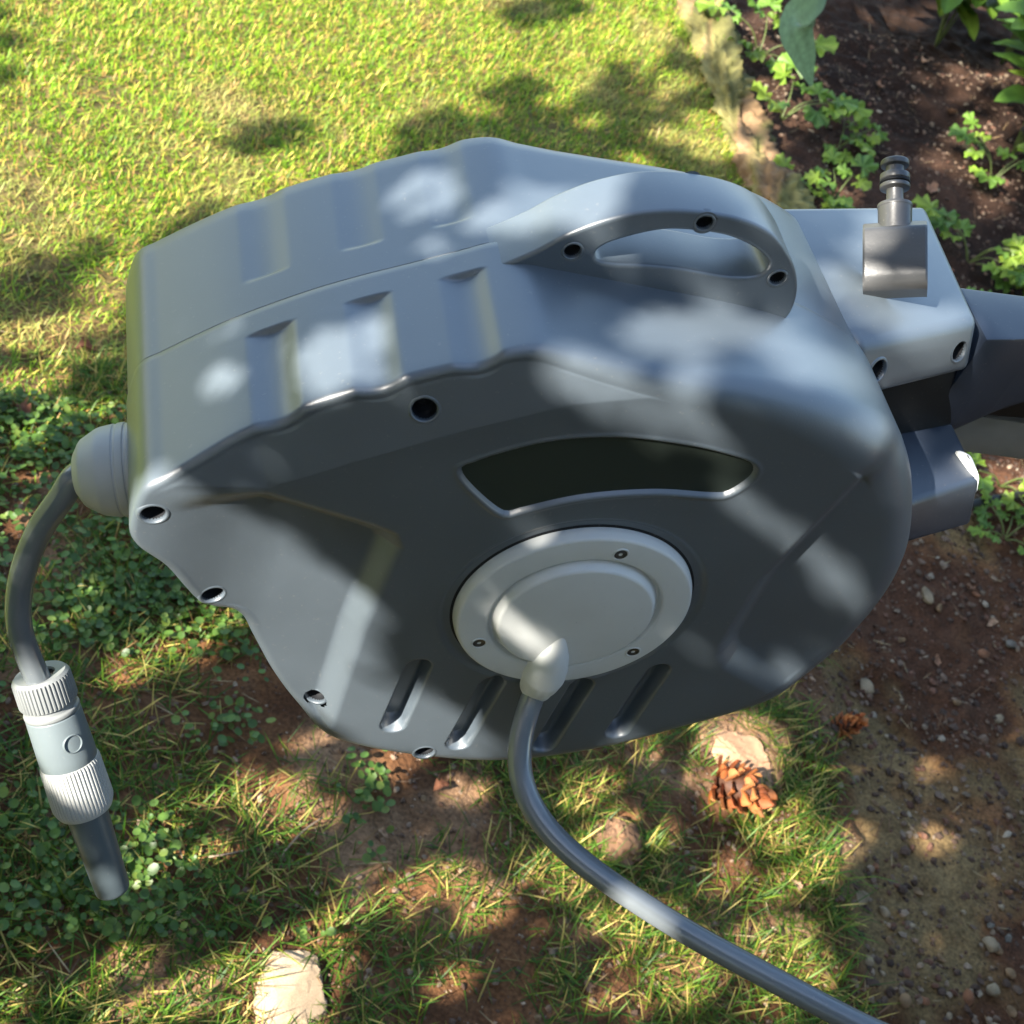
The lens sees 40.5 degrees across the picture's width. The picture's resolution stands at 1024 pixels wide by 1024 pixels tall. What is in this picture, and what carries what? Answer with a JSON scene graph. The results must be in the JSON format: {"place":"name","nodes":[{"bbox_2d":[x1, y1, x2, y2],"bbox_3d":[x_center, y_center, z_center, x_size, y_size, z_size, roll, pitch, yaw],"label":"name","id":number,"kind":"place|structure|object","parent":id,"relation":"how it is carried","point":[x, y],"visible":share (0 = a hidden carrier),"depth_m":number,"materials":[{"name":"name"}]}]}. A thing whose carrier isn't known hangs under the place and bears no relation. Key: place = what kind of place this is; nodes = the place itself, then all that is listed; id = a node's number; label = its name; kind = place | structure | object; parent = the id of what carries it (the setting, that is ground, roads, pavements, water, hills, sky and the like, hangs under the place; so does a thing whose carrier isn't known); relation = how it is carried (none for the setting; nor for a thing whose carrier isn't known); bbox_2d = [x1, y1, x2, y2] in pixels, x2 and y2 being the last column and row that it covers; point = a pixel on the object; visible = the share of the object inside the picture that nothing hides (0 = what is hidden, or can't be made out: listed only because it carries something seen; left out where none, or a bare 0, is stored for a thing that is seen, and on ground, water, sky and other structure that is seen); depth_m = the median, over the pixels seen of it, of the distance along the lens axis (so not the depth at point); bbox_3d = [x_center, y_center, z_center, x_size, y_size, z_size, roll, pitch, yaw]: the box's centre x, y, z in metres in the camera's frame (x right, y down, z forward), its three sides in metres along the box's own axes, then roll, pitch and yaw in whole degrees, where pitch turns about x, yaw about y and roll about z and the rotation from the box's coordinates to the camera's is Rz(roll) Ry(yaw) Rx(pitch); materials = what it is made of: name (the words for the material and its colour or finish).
{"place":"outdoors","nodes":[
{"label":"outdoors","id":0,"kind":"place"},
{"bbox_2d":[0,0,1023,1023],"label":"ground","id":1,"kind":"structure","parent":0,"point":[912,24],"depth_m":2.09,"materials":[{"name":"soil"}]},
{"bbox_2d":[12,398,30,418],"bbox_3d":[-0.701,-0.146,1.984,0.026,0.023,0.033,8,47,-18],"label":"dry leaf","id":2,"kind":"object","parent":1,"relation":"on","point":[24,407],"visible":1,"depth_m":1.99,"materials":[{"name":"brown plant"}]},
{"bbox_2d":[74,336,96,351],"bbox_3d":[-0.646,-0.251,2.106,0.024,0.026,0.025,30,44,4],"label":"dry leaf","id":3,"kind":"object","parent":1,"relation":"on","point":[87,344],"visible":1,"depth_m":2.10,"materials":[{"name":"brown plant"}]},
{"bbox_2d":[0,383,395,944],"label":"clover","id":4,"kind":"object","parent":1,"relation":"on","point":[110,642],"visible":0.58,"depth_m":1.77,"materials":[{"name":"green plant"}]},
{"bbox_2d":[209,850,242,857],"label":"twig","id":5,"kind":"object","parent":1,"relation":"on","point":[211,856],"visible":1,"depth_m":1.62,"materials":[{"name":"brown wood"}]},
{"bbox_2d":[253,950,326,1023],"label":"rock","id":6,"kind":"object","parent":1,"relation":"on","point":[302,994],"visible":0.97,"depth_m":1.56,"materials":[{"name":"stone"}]},
{"bbox_2d":[280,817,322,855],"bbox_3d":[-0.255,0.390,1.678,0.005,0.010,0.079,38,46,12],"label":"twig","id":7,"kind":"object","parent":1,"relation":"on","point":[294,839],"visible":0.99,"depth_m":1.67,"materials":[{"name":"brown wood"}]},
{"bbox_2d":[356,961,361,969],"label":"stone","id":8,"kind":"object","parent":1,"relation":"on","point":[359,966],"visible":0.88,"depth_m":1.61,"materials":[{"name":"grey stone"}]},
{"bbox_2d":[378,827,388,838],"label":"dry leaf","id":9,"kind":"object","parent":1,"relation":"on","point":[383,832],"visible":1,"depth_m":1.73,"materials":[{"name":"plant"}]},
{"bbox_2d":[0,0,785,549],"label":"lawn grass","id":10,"kind":"structure","parent":1,"relation":"on","point":[314,156],"depth_m":2.73,"materials":[{"name":"green plant"}]},
{"bbox_2d":[393,952,400,962],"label":"stone","id":11,"kind":"object","parent":1,"relation":"on","point":[397,953],"visible":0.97,"depth_m":1.64,"materials":[{"name":"stone"}]},
{"bbox_2d":[420,795,426,801],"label":"stone","id":12,"kind":"object","parent":1,"relation":"on","point":[423,798],"visible":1,"depth_m":1.79,"materials":[{"name":"grey stone"}]},
{"bbox_2d":[0,376,859,1023],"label":"soil clods","id":13,"kind":"object","parent":1,"relation":"on","point":[410,878],"visible":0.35,"depth_m":1.75,"materials":[{"name":"brown soil"}]},
{"bbox_2d":[433,778,448,791],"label":"dry leaf","id":14,"kind":"object","parent":1,"relation":"on","point":[441,783],"visible":1,"depth_m":1.80,"materials":[{"name":"brown plant"}]},
{"bbox_2d":[0,329,900,1023],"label":"rough grass","id":15,"kind":"structure","parent":1,"relation":"on","point":[260,835],"depth_m":1.73,"materials":[{"name":"green plant"}]},
{"bbox_2d":[448,932,455,940],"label":"stone","id":16,"kind":"object","parent":1,"relation":"on","point":[452,937],"visible":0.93,"depth_m":1.67,"materials":[{"name":"grey stone"}]},
{"bbox_2d":[494,861,501,867],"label":"stone","id":17,"kind":"object","parent":1,"relation":"on","point":[499,864],"visible":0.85,"depth_m":1.75,"materials":[{"name":"stone"}]},
{"bbox_2d":[0,0,1023,1023],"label":"dry straw","id":18,"kind":"object","parent":1,"relation":"on","point":[621,747],"visible":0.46,"depth_m":2.08,"materials":[{"name":"beige plant"}]},
{"bbox_2d":[534,1014,540,1021],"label":"stone","id":19,"kind":"object","parent":1,"relation":"on","point":[537,1017],"visible":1,"depth_m":1.64,"materials":[{"name":"grey stone"}]},
{"bbox_2d":[584,976,595,992],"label":"dry leaf","id":20,"kind":"object","parent":1,"relation":"on","point":[589,987],"visible":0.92,"depth_m":1.68,"materials":[{"name":"plant"}]},
{"bbox_2d":[591,816,642,867],"bbox_3d":[0.141,0.438,1.840,0.074,0.046,0.074,-9,54,-30],"label":"soil clod","id":21,"kind":"object","parent":1,"relation":"on","point":[613,829],"visible":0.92,"depth_m":1.82,"materials":[{"name":"soil"}]},
{"bbox_2d":[720,826,726,832],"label":"stone","id":22,"kind":"object","parent":1,"relation":"on","point":[722,828],"visible":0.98,"depth_m":1.91,"materials":[{"name":"stone"}]},
{"bbox_2d":[710,729,771,786],"bbox_3d":[0.327,0.359,2.003,0.100,0.028,0.100,15,45,-11],"label":"stone slab","id":23,"kind":"object","parent":1,"relation":"on","point":[748,750],"depth_m":2.00,"materials":[{"name":"beige stone"}]},
{"bbox_2d":[708,755,777,816],"bbox_3d":[0.321,0.387,1.930,0.095,0.074,0.074,18,23,21],"label":"pine cone","id":24,"kind":"object","parent":1,"relation":"on","point":[739,788],"visible":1,"depth_m":1.92,"materials":[{"name":"brown plant"}]},
{"bbox_2d":[674,0,816,208],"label":"log edging","id":25,"kind":"object","parent":1,"relation":"on","point":[747,123],"visible":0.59,"depth_m":3.23,"materials":[{"name":"brown wood"}]},
{"bbox_2d":[693,0,838,72],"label":"leafy seedling","id":26,"kind":"object","parent":1,"relation":"on","point":[823,45],"visible":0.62,"depth_m":3.51,"materials":[{"name":"green plant"}]},
{"bbox_2d":[791,879,802,890],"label":"dry leaf","id":27,"kind":"object","parent":1,"relation":"on","point":[799,885],"visible":1,"depth_m":1.87,"materials":[{"name":"beige plant"}]},
{"bbox_2d":[773,152,828,208],"bbox_3d":[0.662,-0.713,3.123,0.202,0.088,0.142,24,44,-2],"label":"leafy seedling","id":28,"kind":"object","parent":1,"relation":"on","point":[781,160],"visible":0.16,"depth_m":3.13,"materials":[{"name":"green plant"}]},
{"bbox_2d":[779,0,826,86],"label":"strap leaf plant","id":29,"kind":"object","parent":1,"relation":"on","point":[797,21],"visible":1,"depth_m":2.96,"materials":[{"name":"green plant"}]},
{"bbox_2d":[803,901,813,908],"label":"dry leaf","id":30,"kind":"object","parent":1,"relation":"on","point":[812,906],"visible":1,"depth_m":1.86,"materials":[{"name":"brown plant"}]},
{"bbox_2d":[750,52,872,128],"bbox_3d":[0.660,-1.012,3.348,0.376,0.135,0.262,-9,54,-30],"label":"leafy seedling","id":31,"kind":"object","parent":1,"relation":"on","point":[835,109],"visible":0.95,"depth_m":3.36,"materials":[{"name":"green plant"}]},
{"bbox_2d":[803,147,878,208],"bbox_3d":[0.751,-0.737,3.167,0.179,0.102,0.247,34,45,8],"label":"leafy seedling","id":32,"kind":"object","parent":1,"relation":"on","point":[866,163],"visible":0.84,"depth_m":3.19,"materials":[{"name":"green plant"}]},
{"bbox_2d":[830,711,868,738],"bbox_3d":[0.515,0.324,2.123,0.043,0.060,0.042,68,18,0],"label":"pine cone","id":33,"kind":"object","parent":1,"relation":"on","point":[852,724],"visible":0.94,"depth_m":2.11,"materials":[{"name":"brown plant"}]},
{"bbox_2d":[851,978,857,984],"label":"stone","id":34,"kind":"object","parent":1,"relation":"on","point":[855,980],"visible":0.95,"depth_m":1.81,"materials":[{"name":"grey stone"}]},
{"bbox_2d":[823,100,888,164],"bbox_3d":[0.841,-0.903,3.378,0.166,0.077,0.250,21,45,-5],"label":"leafy seedling","id":35,"kind":"object","parent":1,"relation":"on","point":[872,141],"visible":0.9,"depth_m":3.39,"materials":[{"name":"green plant"}]},
{"bbox_2d":[856,891,869,905],"bbox_3d":[0.481,0.533,1.921,0.026,0.010,0.021,-34,80,-18],"label":"stone","id":36,"kind":"object","parent":1,"relation":"on","point":[863,900],"visible":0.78,"depth_m":1.92,"materials":[{"name":"grey stone"}]},
{"bbox_2d":[860,678,873,693],"bbox_3d":[0.567,0.278,2.222,0.022,0.015,0.029,17,45,-9],"label":"stone","id":37,"kind":"object","parent":1,"relation":"on","point":[866,685],"visible":1,"depth_m":2.22,"materials":[{"name":"grey stone"}]},
{"bbox_2d":[865,954,873,965],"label":"stone","id":38,"kind":"object","parent":1,"relation":"on","point":[869,961],"visible":0.97,"depth_m":1.85,"materials":[{"name":"grey stone"}]},
{"bbox_2d":[873,862,878,868],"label":"stone","id":39,"kind":"object","parent":1,"relation":"on","point":[875,865],"visible":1,"depth_m":1.96,"materials":[{"name":"brown stone"}]},
{"bbox_2d":[730,1,1023,1023],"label":"soil crumbs","id":40,"kind":"object","parent":1,"relation":"on","point":[904,887],"visible":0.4,"depth_m":2.20,"materials":[{"name":"brown soil"}]},
{"bbox_2d":[876,80,884,87],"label":"dry leaf","id":41,"kind":"object","parent":1,"relation":"on","point":[879,84],"visible":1,"depth_m":3.66,"materials":[{"name":"brown plant"}]},
{"bbox_2d":[878,906,890,917],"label":"stone","id":42,"kind":"object","parent":1,"relation":"on","point":[884,911],"visible":1,"depth_m":1.92,"materials":[{"name":"grey stone"}]},
{"bbox_2d":[885,936,894,944],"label":"stone","id":43,"kind":"object","parent":1,"relation":"on","point":[889,940],"visible":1,"depth_m":1.89,"materials":[{"name":"stone"}]},
{"bbox_2d":[898,637,905,642],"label":"stone","id":44,"kind":"object","parent":1,"relation":"on","point":[901,639],"visible":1,"depth_m":2.31,"materials":[{"name":"brown stone"}]},
{"bbox_2d":[899,993,911,1007],"bbox_3d":[0.518,0.644,1.831,0.018,0.012,0.018,-16,58,-35],"label":"stone","id":45,"kind":"object","parent":1,"relation":"on","point":[905,999],"visible":1,"depth_m":1.83,"materials":[{"name":"beige stone"}]},
{"bbox_2d":[913,887,922,896],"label":"stone","id":46,"kind":"object","parent":1,"relation":"on","point":[918,892],"visible":1,"depth_m":1.97,"materials":[{"name":"grey stone"}]},
{"bbox_2d":[922,996,929,1004],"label":"stone","id":47,"kind":"object","parent":1,"relation":"on","point":[926,1000],"visible":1,"depth_m":1.84,"materials":[{"name":"brown stone"}]},
{"bbox_2d":[922,586,933,603],"bbox_3d":[0.712,0.144,2.387,0.019,0.015,0.034,-6,59,-33],"label":"stone","id":48,"kind":"object","parent":1,"relation":"on","point":[927,596],"visible":1,"depth_m":2.38,"materials":[{"name":"grey stone"}]},
{"bbox_2d":[926,181,938,192],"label":"dry leaf","id":49,"kind":"object","parent":1,"relation":"on","point":[932,187],"visible":1,"depth_m":3.39,"materials":[{"name":"brown plant"}]},
{"bbox_2d":[935,654,940,665],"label":"dry leaf","id":50,"kind":"object","parent":1,"relation":"on","point":[937,661],"visible":1,"depth_m":2.31,"materials":[{"name":"plant"}]},
{"bbox_2d":[936,604,941,611],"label":"stone","id":51,"kind":"object","parent":1,"relation":"on","point":[939,608],"visible":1,"depth_m":2.39,"materials":[{"name":"stone"}]},
{"bbox_2d":[937,953,945,962],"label":"stone","id":52,"kind":"object","parent":1,"relation":"on","point":[941,959],"visible":1,"depth_m":1.91,"materials":[{"name":"beige stone"}]},
{"bbox_2d":[945,1012,951,1019],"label":"stone","id":53,"kind":"object","parent":1,"relation":"on","point":[948,1015],"visible":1,"depth_m":1.85,"materials":[{"name":"grey stone"}]},
{"bbox_2d":[947,107,956,113],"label":"dry leaf","id":54,"kind":"object","parent":1,"relation":"on","point":[951,110],"visible":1,"depth_m":3.68,"materials":[{"name":"brown plant"}]},
{"bbox_2d":[953,700,960,705],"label":"stone","id":55,"kind":"object","parent":1,"relation":"on","point":[957,702],"visible":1,"depth_m":2.24,"materials":[{"name":"brown stone"}]},
{"bbox_2d":[911,194,1023,295],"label":"leafy seedling","id":56,"kind":"object","parent":1,"relation":"on","point":[938,218],"visible":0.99,"depth_m":3.17,"materials":[{"name":"green plant"}]},
{"bbox_2d":[961,140,974,149],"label":"dry leaf","id":57,"kind":"object","parent":1,"relation":"on","point":[965,146],"visible":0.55,"depth_m":3.56,"materials":[{"name":"brown plant"}]},
{"bbox_2d":[963,989,973,1005],"bbox_3d":[0.615,0.655,1.875,0.016,0.012,0.023,3,68,-5],"label":"stone","id":58,"kind":"object","parent":1,"relation":"on","point":[968,996],"visible":1,"depth_m":1.87,"materials":[{"name":"brown stone"}]},
{"bbox_2d":[967,583,974,590],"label":"dry leaf","id":59,"kind":"object","parent":1,"relation":"on","point":[969,586],"visible":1,"depth_m":2.45,"materials":[{"name":"brown plant"}]},
{"bbox_2d":[972,592,980,596],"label":"stone","id":60,"kind":"object","parent":1,"relation":"on","point":[975,594],"visible":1,"depth_m":2.44,"materials":[{"name":"brown stone"}]},
{"bbox_2d":[934,0,1020,47],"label":"leafy shrub","id":61,"kind":"object","parent":1,"relation":"on","point":[966,12],"visible":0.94,"depth_m":3.88,"materials":[{"name":"green plant"}]},
{"bbox_2d":[966,286,991,291],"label":"leafy seedling","id":62,"kind":"object","parent":1,"relation":"on","point":[973,288],"visible":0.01,"depth_m":3.06,"materials":[{"name":"green plant"}]},
{"bbox_2d":[978,649,989,657],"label":"stone","id":63,"kind":"object","parent":1,"relation":"on","point":[985,652],"visible":1,"depth_m":2.35,"materials":[{"name":"brown stone"}]},
{"bbox_2d":[948,111,1023,187],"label":"leafy seedling","id":64,"kind":"object","parent":1,"relation":"on","point":[958,132],"visible":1,"depth_m":3.51,"materials":[{"name":"green plant"}]},
{"bbox_2d":[954,415,1023,458],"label":"support rail","id":65,"kind":"object","parent":1,"relation":"on","point":[996,435],"depth_m":1.01,"materials":[{"name":"metal"}]},
{"bbox_2d":[784,208,1023,540],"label":"wall bracket","id":66,"kind":"object","parent":65,"relation":"attached to","point":[945,357],"depth_m":0.90,"materials":[{"name":"grey plastic"}]},
{"bbox_2d":[71,137,911,759],"bbox_3d":[0.000,-0.035,0.847,0.509,0.419,0.227,6,48,-19],"label":"hose reel","id":67,"kind":"object","parent":66,"relation":"attached to","point":[455,449],"visible":0.98,"depth_m":0.74,"materials":[{"name":"grey plastic"}]},
{"bbox_2d":[4,464,77,684],"bbox_3d":[-0.269,0.044,0.805,0.046,0.178,0.057,6,48,-19],"label":"outlet hose","id":68,"kind":"object","parent":67,"relation":"attached to","point":[56,504],"visible":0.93,"depth_m":0.80,"materials":[{"name":"plastic"}]},
{"bbox_2d":[11,660,128,900],"bbox_3d":[-0.277,0.172,0.883,0.120,0.148,0.039,42,47,16],"label":"hose nozzle","id":69,"kind":"object","parent":68,"relation":"hanging from","point":[76,782],"visible":0.98,"depth_m":0.86,"materials":[{"name":"grey plastic"}]},
{"bbox_2d":[462,437,752,510],"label":"view window","id":70,"kind":"structure","parent":67,"relation":"in","point":[545,471],"depth_m":0.73,"materials":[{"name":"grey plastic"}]},
{"bbox_2d":[507,692,888,1023],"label":"supply hose","id":71,"kind":"object","parent":67,"relation":"attached to","point":[560,842],"visible":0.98,"depth_m":0.85,"materials":[{"name":"plastic"}]},
{"bbox_2d":[863,155,927,297],"bbox_3d":[0.232,-0.170,0.850,0.045,0.070,0.083,6,48,-19],"label":"hose connector","id":72,"kind":"object","parent":66,"relation":"on","point":[895,251],"visible":1,"depth_m":0.84,"materials":[{"name":"metal"},{"name":"black rubber"}]},
{"bbox_2d":[982,936,999,952],"bbox_3d":[0.671,0.607,1.949,0.018,0.015,0.024,-19,59,-36],"label":"stone","id":73,"kind":"object","parent":1,"relation":"on","point":[991,944],"visible":1,"depth_m":1.95,"materials":[{"name":"grey stone"}]},
{"bbox_2d":[987,922,994,927],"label":"stone","id":74,"kind":"object","parent":1,"relation":"on","point":[990,925],"visible":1,"depth_m":1.97,"materials":[{"name":"grey stone"}]},
{"bbox_2d":[987,617,998,625],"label":"dry leaf","id":75,"kind":"object","parent":1,"relation":"on","point":[992,621],"visible":1,"depth_m":2.40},
{"bbox_2d":[986,983,999,996],"bbox_3d":[0.660,0.655,1.905,0.024,0.017,0.017,-4,52,-27],"label":"stone","id":76,"kind":"object","parent":1,"relation":"on","point":[992,989],"visible":1,"depth_m":1.90,"materials":[{"name":"grey stone"}]},
{"bbox_2d":[967,489,1023,554],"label":"leafy seedling","id":77,"kind":"object","parent":1,"relation":"on","point":[983,515],"visible":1,"depth_m":2.56,"materials":[{"name":"green plant"}]},
{"bbox_2d":[967,452,1023,514],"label":"leafy seedling","id":78,"kind":"object","parent":1,"relation":"on","point":[986,483],"visible":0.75,"depth_m":2.62,"materials":[{"name":"green plant"}]},
{"bbox_2d":[972,491,1023,507],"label":"irrigation tube","id":79,"kind":"object","parent":1,"relation":"on","point":[978,502],"visible":0.34,"depth_m":2.59,"materials":[{"name":"black plastic"}]},
{"bbox_2d":[994,714,1003,722],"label":"stone","id":80,"kind":"object","parent":1,"relation":"on","point":[1000,718],"visible":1,"depth_m":2.26,"materials":[{"name":"grey stone"}]},
{"bbox_2d":[995,948,1002,954],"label":"stone","id":81,"kind":"object","parent":1,"relation":"on","point":[999,951],"visible":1,"depth_m":1.95,"materials":[{"name":"brown stone"}]},
{"bbox_2d":[998,904,1003,910],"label":"stone","id":82,"kind":"object","parent":1,"relation":"on","point":[1001,907],"visible":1,"depth_m":2.00,"materials":[{"name":"grey stone"}]},
{"bbox_2d":[992,0,1023,153],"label":"leafy shrub","id":83,"kind":"object","parent":1,"relation":"on","point":[1013,93],"visible":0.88,"depth_m":3.53,"materials":[{"name":"green plant"}]},
{"bbox_2d":[1004,889,1012,894],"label":"stone","id":84,"kind":"object","parent":1,"relation":"on","point":[1008,892],"visible":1,"depth_m":2.02,"materials":[{"name":"brown stone"}]},
{"bbox_2d":[1005,934,1011,941],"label":"stone","id":85,"kind":"object","parent":1,"relation":"on","point":[1008,937],"visible":1,"depth_m":1.97,"materials":[{"name":"grey stone"}]},
{"bbox_2d":[1005,968,1015,978],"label":"stone","id":86,"kind":"object","parent":1,"relation":"on","point":[1011,973],"visible":1,"depth_m":1.93,"materials":[{"name":"beige stone"}]},
{"bbox_2d":[1005,640,1016,648],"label":"stone","id":87,"kind":"object","parent":1,"relation":"on","point":[1010,643],"visible":1,"depth_m":2.38,"materials":[{"name":"grey stone"}]},
{"bbox_2d":[1000,14,1021,64],"bbox_3d":[1.480,-1.454,3.959,0.391,0.388,0.478,28,44,3],"label":"leafy shrub","id":88,"kind":"object","parent":1,"relation":"on","point":[1008,49],"visible":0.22,"depth_m":4.05,"materials":[{"name":"green plant"}]},
{"bbox_2d":[1006,1005,1016,1016],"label":"stone","id":89,"kind":"object","parent":1,"relation":"on","point":[1011,1011],"visible":1,"depth_m":1.89,"materials":[{"name":"beige stone"}]},
{"bbox_2d":[1000,264,1023,291],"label":"leafy seedling","id":90,"kind":"object","parent":1,"relation":"on","point":[1004,273],"visible":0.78,"depth_m":3.11,"materials":[{"name":"green plant"}]}
]}

